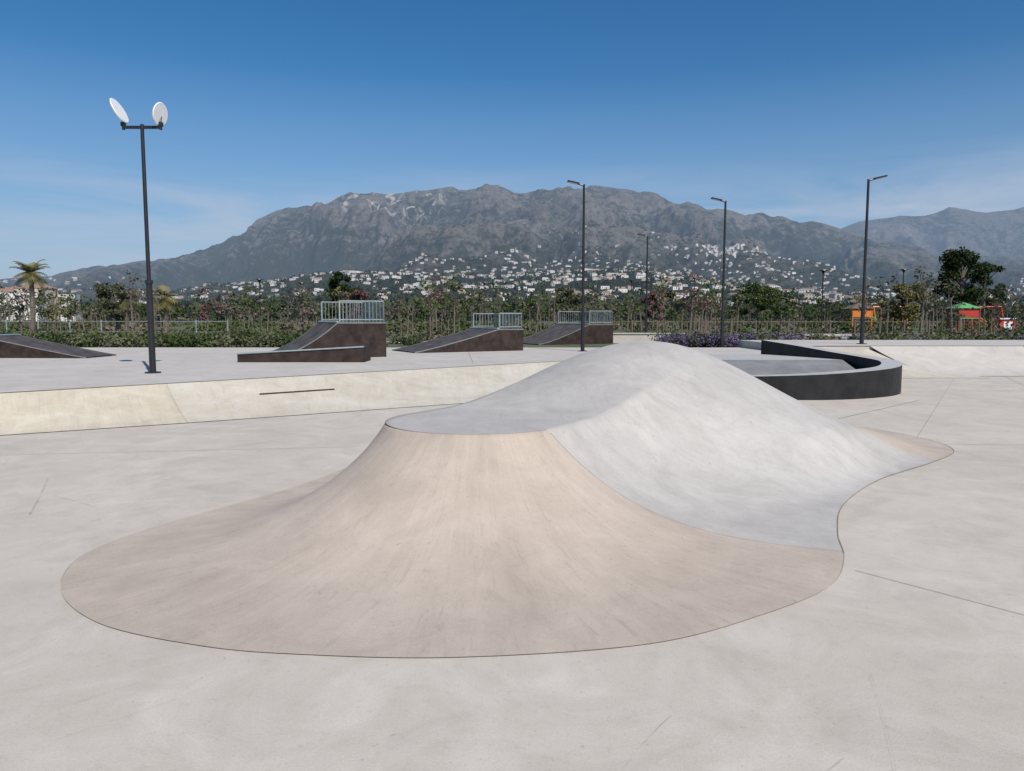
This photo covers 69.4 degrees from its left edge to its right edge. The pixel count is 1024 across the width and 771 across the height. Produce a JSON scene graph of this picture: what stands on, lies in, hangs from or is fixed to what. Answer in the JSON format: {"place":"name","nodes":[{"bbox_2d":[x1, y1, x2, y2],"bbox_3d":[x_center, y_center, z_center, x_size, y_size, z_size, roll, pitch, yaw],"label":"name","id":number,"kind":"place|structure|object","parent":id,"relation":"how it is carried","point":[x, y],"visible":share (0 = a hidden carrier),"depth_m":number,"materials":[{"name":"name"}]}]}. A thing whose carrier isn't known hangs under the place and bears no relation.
{"place":"outdoors","nodes":[
{"label":"outdoors","id":0,"kind":"place"},
{"bbox_2d":[0,376,1023,770],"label":"concrete floor","id":1,"kind":"structure","parent":0,"point":[850,668],"depth_m":3.53,"materials":[{"name":"grey concrete"}]},
{"bbox_2d":[0,361,560,434],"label":"bank ramp","id":2,"kind":"structure","parent":1,"relation":"on","point":[53,410],"depth_m":13.09,"materials":[{"name":"concrete"}]},
{"bbox_2d":[260,389,334,394],"bbox_3d":[-4.020,0.122,13.918,1.469,0.044,0.044,-4,7,-39],"label":"steel lip","id":3,"kind":"object","parent":2,"relation":"on","point":[295,391],"visible":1,"depth_m":13.86,"materials":[{"name":"black metal"}]},
{"bbox_2d":[60,341,953,657],"bbox_3d":[0.912,0.220,8.275,6.273,1.350,10.743,4,7,37],"label":"concrete hump","id":4,"kind":"object","parent":1,"relation":"on","point":[634,493],"visible":1,"depth_m":5.26,"materials":[{"name":"beige concrete"}]},
{"bbox_2d":[0,340,1023,392],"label":"raised deck","id":5,"kind":"structure","parent":1,"relation":"on","point":[128,366],"depth_m":21.10,"materials":[{"name":"concrete"}]},
{"bbox_2d":[0,334,116,357],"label":"bank wedge ramp","id":6,"kind":"structure","parent":5,"relation":"on","point":[16,346],"depth_m":21.40,"materials":[{"name":"metal"}]},
{"bbox_2d":[109,98,167,373],"bbox_3d":[-7.607,-3.047,15.286,1.033,5.592,0.539,0,5,0],"label":"street lamp","id":7,"kind":"object","parent":5,"relation":"on","point":[159,114],"visible":1,"depth_m":15.21,"materials":[{"name":"metal"}]},
{"bbox_2d":[237,346,370,361],"bbox_3d":[-5.500,-0.855,19.688,3.302,0.427,0.932,0,5,0],"label":"grind ledge","id":8,"kind":"object","parent":5,"relation":"on","point":[351,354],"visible":1,"depth_m":19.26,"materials":[{"name":"metal"}]},
{"bbox_2d":[273,300,385,356],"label":"quarter pipe ramp","id":9,"kind":"structure","parent":5,"relation":"on","point":[330,334],"depth_m":21.64,"materials":[{"name":"metal"}]},
{"bbox_2d":[392,313,522,352],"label":"quarter pipe ramp","id":10,"kind":"structure","parent":5,"relation":"on","point":[479,338],"depth_m":25.79,"materials":[{"name":"metal"}]},
{"bbox_2d":[523,311,612,344],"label":"quarter pipe ramp","id":11,"kind":"structure","parent":5,"relation":"on","point":[564,332],"depth_m":34.73,"materials":[{"name":"metal"}]},
{"bbox_2d":[567,180,584,350],"bbox_3d":[2.249,-4.082,25.434,0.739,5.810,0.338,0,5,0],"label":"street lamp","id":12,"kind":"object","parent":5,"relation":"on","point":[582,315],"visible":0.95,"depth_m":25.41,"materials":[{"name":"black metal"}]},
{"bbox_2d":[856,175,887,343],"bbox_3d":[11.951,-4.159,24.624,0.739,5.550,0.338,0,5,0],"label":"street lamp","id":13,"kind":"object","parent":5,"relation":"on","point":[862,324],"visible":0.94,"depth_m":24.61,"materials":[{"name":"black metal"}]},
{"bbox_2d":[16,379,1023,614],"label":"saw cut joints","id":14,"kind":"object","parent":1,"relation":"on","point":[838,418],"visible":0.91,"depth_m":9.37,"materials":[{"name":"grey concrete"}]},
{"bbox_2d":[708,340,901,399],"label":"curved black wall","id":15,"kind":"structure","parent":1,"relation":"on","point":[799,371],"depth_m":16.28,"materials":[{"name":"black concrete"}]},
{"bbox_2d":[855,349,987,377],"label":"corner ramp","id":16,"kind":"structure","parent":1,"relation":"on","point":[909,371],"depth_m":21.20,"materials":[{"name":"concrete"}]},
{"bbox_2d":[0,184,1023,320],"bbox_3d":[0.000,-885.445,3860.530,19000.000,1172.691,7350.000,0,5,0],"label":"mountain","id":17,"kind":"structure","parent":0,"point":[356,231],"depth_m":4601.91,"materials":[{"name":"grey stone"}]},
{"bbox_2d":[0,0,1023,278],"label":"sky","id":18,"kind":"structure","parent":0,"point":[788,109],"materials":[{"name":"blue"}]},
{"bbox_2d":[0,316,1023,348],"bbox_3d":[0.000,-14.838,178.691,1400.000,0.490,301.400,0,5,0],"label":"planted ground","id":19,"kind":"structure","parent":0,"point":[181,328],"depth_m":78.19,"materials":[{"name":"green plant"}]},
{"bbox_2d":[8,259,49,334],"bbox_3d":[-25.763,-4.601,39.719,1.920,4.394,1.881,-2,6,-22],"label":"palm tree","id":20,"kind":"object","parent":19,"relation":"on","point":[30,274],"visible":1,"depth_m":39.62,"materials":[{"name":"green plant"}]},
{"bbox_2d":[0,284,81,320],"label":"white apartments","id":21,"kind":"structure","parent":19,"relation":"on","point":[11,289],"depth_m":259.07,"materials":[{"name":"tile"}]},
{"bbox_2d":[92,282,136,332],"bbox_3d":[-33.262,-6.504,61.613,3.699,4.188,3.068,4,6,36],"label":"ornamental tree","id":22,"kind":"object","parent":19,"relation":"on","point":[103,292],"visible":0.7,"depth_m":60.84,"materials":[{"name":"green plant"}]},
{"bbox_2d":[0,320,228,333],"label":"metal fence","id":23,"kind":"object","parent":19,"relation":"on","point":[100,321],"visible":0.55,"depth_m":46.81,"materials":[{"name":"metal"}]},
{"bbox_2d":[110,288,141,332],"bbox_3d":[-21.727,-4.042,41.889,1.793,2.902,1.874,0,5,0],"label":"palm tree","id":24,"kind":"object","parent":19,"relation":"on","point":[124,304],"visible":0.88,"depth_m":41.62,"materials":[{"name":"green plant"}]},
{"bbox_2d":[152,284,183,335],"bbox_3d":[-17.623,-3.712,37.813,1.718,2.982,1.619,2,6,24],"label":"palm tree","id":25,"kind":"object","parent":19,"relation":"on","point":[166,302],"visible":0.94,"depth_m":37.69,"materials":[{"name":"green plant"}]},
{"bbox_2d":[255,279,263,330],"bbox_3d":[-20.300,-6.391,59.666,0.636,4.350,0.636,0,5,0],"label":"park lamp","id":26,"kind":"object","parent":19,"relation":"on","point":[259,280],"visible":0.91,"depth_m":59.59,"materials":[{"name":"black metal"}]},
{"bbox_2d":[299,283,305,332],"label":"park lamp","id":27,"kind":"object","parent":19,"relation":"on","point":[302,302],"visible":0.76,"depth_m":59.59,"materials":[{"name":"black metal"}]},
{"bbox_2d":[326,271,363,321],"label":"round tree","id":28,"kind":"object","parent":19,"relation":"on","point":[335,278],"visible":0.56,"depth_m":68.83,"materials":[{"name":"green plant"}]},
{"bbox_2d":[341,289,370,321],"bbox_3d":[-13.030,-6.226,61.902,2.384,3.582,2.307,0,5,0],"label":"judas tree","id":29,"kind":"object","parent":19,"relation":"on","point":[359,294],"visible":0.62,"depth_m":61.37,"materials":[{"name":"pink plant"}]},
{"bbox_2d":[481,282,486,325],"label":"park lamp","id":30,"kind":"object","parent":19,"relation":"on","point":[484,302],"visible":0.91,"depth_m":79.53,"materials":[{"name":"black metal"}]},
{"bbox_2d":[490,283,496,327],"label":"park lamp","id":31,"kind":"object","parent":19,"relation":"on","point":[493,284],"visible":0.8,"depth_m":59.60,"materials":[{"name":"black metal"}]},
{"bbox_2d":[0,266,1023,339],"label":"young trees","id":32,"kind":"object","parent":19,"relation":"on","point":[692,305],"visible":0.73,"depth_m":47.51,"materials":[{"name":"green plant"}]},
{"bbox_2d":[0,287,1023,326],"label":"distant trees","id":33,"kind":"object","parent":19,"relation":"on","point":[254,312],"visible":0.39,"depth_m":134.63,"materials":[{"name":"green plant"}]},
{"bbox_2d":[554,286,589,321],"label":"ornamental tree","id":34,"kind":"object","parent":19,"relation":"on","point":[570,296],"visible":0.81,"depth_m":68.69,"materials":[{"name":"green plant"}]},
{"bbox_2d":[630,280,632,328],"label":"park lamp","id":35,"kind":"object","parent":19,"relation":"on","point":[631,298],"visible":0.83,"depth_m":74.43,"materials":[{"name":"black metal"}]},
{"bbox_2d":[637,233,647,332],"bbox_3d":[7.349,-5.530,41.469,0.739,5.880,0.338,0,5,0],"label":"street lamp","id":36,"kind":"object","parent":19,"relation":"on","point":[646,283],"visible":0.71,"depth_m":41.41,"materials":[{"name":"black metal"}]},
{"bbox_2d":[613,333,687,342],"bbox_3d":[6.200,-2.325,36.138,4.700,0.485,0.700,0,5,0],"label":"concrete bench","id":37,"kind":"object","parent":19,"relation":"on","point":[623,337],"visible":0.39,"depth_m":35.84,"materials":[{"name":"beige concrete"}]},
{"bbox_2d":[639,292,666,331],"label":"judas tree","id":38,"kind":"object","parent":19,"relation":"on","point":[653,308],"visible":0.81,"depth_m":65.69,"materials":[{"name":"pink plant"}]},
{"bbox_2d":[648,279,669,328],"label":"palm tree","id":39,"kind":"object","parent":19,"relation":"on","point":[660,295],"visible":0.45,"depth_m":84.44,"materials":[{"name":"green plant"}]},
{"bbox_2d":[711,197,726,346],"bbox_3d":[8.129,-4.404,29.120,0.739,5.880,0.338,0,5,0],"label":"street lamp","id":40,"kind":"object","parent":19,"relation":"on","point":[722,316],"visible":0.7,"depth_m":29.11,"materials":[{"name":"black metal"}]},
{"bbox_2d":[647,330,796,346],"bbox_3d":[8.845,-1.902,30.766,6.163,0.817,2.879,0,5,0],"label":"lavender bed","id":41,"kind":"object","parent":19,"relation":"on","point":[696,340],"visible":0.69,"depth_m":30.00,"materials":[{"name":"purple plant"}]},
{"bbox_2d":[733,280,783,331],"bbox_3d":[19.831,-6.378,59.592,3.897,4.306,3.444,0,5,0],"label":"ornamental tree","id":42,"kind":"object","parent":19,"relation":"on","point":[759,290],"visible":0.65,"depth_m":59.05,"materials":[{"name":"green plant"}]},
{"bbox_2d":[607,320,929,338],"bbox_3d":[13.800,-3.158,41.886,19.687,1.100,0.087,0,5,0],"label":"wooden fence","id":43,"kind":"object","parent":19,"relation":"on","point":[789,333],"visible":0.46,"depth_m":41.85,"materials":[{"name":"brown wood"}]},
{"bbox_2d":[819,270,827,326],"bbox_3d":[25.000,-6.740,59.634,0.636,5.050,0.636,0,5,0],"label":"park lamp","id":44,"kind":"object","parent":19,"relation":"on","point":[823,271],"visible":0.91,"depth_m":59.54,"materials":[{"name":"black metal"}]},
{"bbox_2d":[802,334,851,339],"bbox_3d":[14.500,-2.145,34.247,2.200,0.470,0.500,0,5,0],"label":"park bench","id":45,"kind":"object","parent":19,"relation":"on","point":[838,335],"visible":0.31,"depth_m":33.98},
{"bbox_2d":[842,303,889,331],"bbox_3d":[30.058,-5.763,62.736,4.234,2.500,2.000,0,5,0],"label":"playhouse","id":46,"kind":"object","parent":19,"relation":"on","point":[868,314],"visible":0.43,"depth_m":61.90,"materials":[{"name":"orange paint"}]},
{"bbox_2d":[869,306,908,330],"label":"playground swing","id":47,"kind":"object","parent":19,"relation":"on","point":[880,312],"visible":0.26,"depth_m":65.59,"materials":[{"name":"orange paint"}]},
{"bbox_2d":[877,282,926,331],"bbox_3d":[27.578,-5.396,51.881,3.011,3.749,2.956,0,5,0],"label":"ornamental tree","id":48,"kind":"object","parent":19,"relation":"on","point":[911,313],"visible":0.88,"depth_m":51.67,"materials":[{"name":"green plant"}]},
{"bbox_2d":[900,269,907,329],"bbox_3d":[32.500,-7.021,61.617,0.636,5.250,0.636,0,5,0],"label":"park lamp","id":49,"kind":"object","parent":19,"relation":"on","point":[903,270],"visible":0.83,"depth_m":61.42,"materials":[{"name":"black metal"}]},
{"bbox_2d":[906,276,940,332],"bbox_3d":[33.038,-6.525,59.746,2.904,4.588,2.405,-2,5,-18],"label":"palm tree","id":50,"kind":"object","parent":19,"relation":"on","point":[923,304],"visible":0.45,"depth_m":59.57,"materials":[{"name":"green plant"}]},
{"bbox_2d":[932,246,992,329],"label":"pine tree","id":51,"kind":"object","parent":19,"relation":"on","point":[956,260],"visible":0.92,"depth_m":69.09,"materials":[{"name":"green plant"}]},
{"bbox_2d":[945,302,990,331],"bbox_3d":[37.758,-5.581,60.744,4.234,2.500,2.000,0,5,0],"label":"playhouse","id":52,"kind":"object","parent":19,"relation":"on","point":[972,313],"visible":0.57,"depth_m":59.92,"materials":[{"name":"red paint"}]},
{"bbox_2d":[964,306,1002,329],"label":"playground swing","id":53,"kind":"object","parent":19,"relation":"on","point":[989,315],"visible":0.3,"depth_m":65.59,"materials":[{"name":"red paint"}]},
{"bbox_2d":[964,263,1008,326],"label":"pine tree","id":54,"kind":"object","parent":19,"relation":"on","point":[995,269],"visible":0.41,"depth_m":93.28,"materials":[{"name":"green plant"}]},
{"bbox_2d":[842,207,1023,257],"bbox_3d":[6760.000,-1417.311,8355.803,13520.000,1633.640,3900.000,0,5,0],"label":"mountain","id":55,"kind":"structure","parent":0,"point":[998,233],"depth_m":9339.69,"materials":[{"name":"grey stone"}]},
{"bbox_2d":[993,318,1015,329],"bbox_3d":[39.800,-4.853,59.806,1.400,1.200,1.000,0,5,0],"label":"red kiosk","id":56,"kind":"object","parent":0,"point":[1004,321],"visible":0.5,"depth_m":59.38,"materials":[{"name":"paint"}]},
{"label":"ground","id":57,"kind":"structure","parent":0,"visible":0},
{"bbox_2d":[0,226,1023,305],"bbox_3d":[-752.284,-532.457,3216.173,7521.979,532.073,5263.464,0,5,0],"label":"distant town","id":58,"kind":"object","parent":57,"relation":"on","point":[609,276],"visible":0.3,"depth_m":1670.44,"materials":[{"name":"tile"}]},
{"bbox_2d":[58,221,1023,320],"bbox_3d":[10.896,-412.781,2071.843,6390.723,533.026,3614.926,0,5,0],"label":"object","id":59,"kind":"object","parent":57,"relation":"on","point":[186,303],"visible":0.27,"depth_m":1150.55,"materials":[{"name":"white"}]}
]}

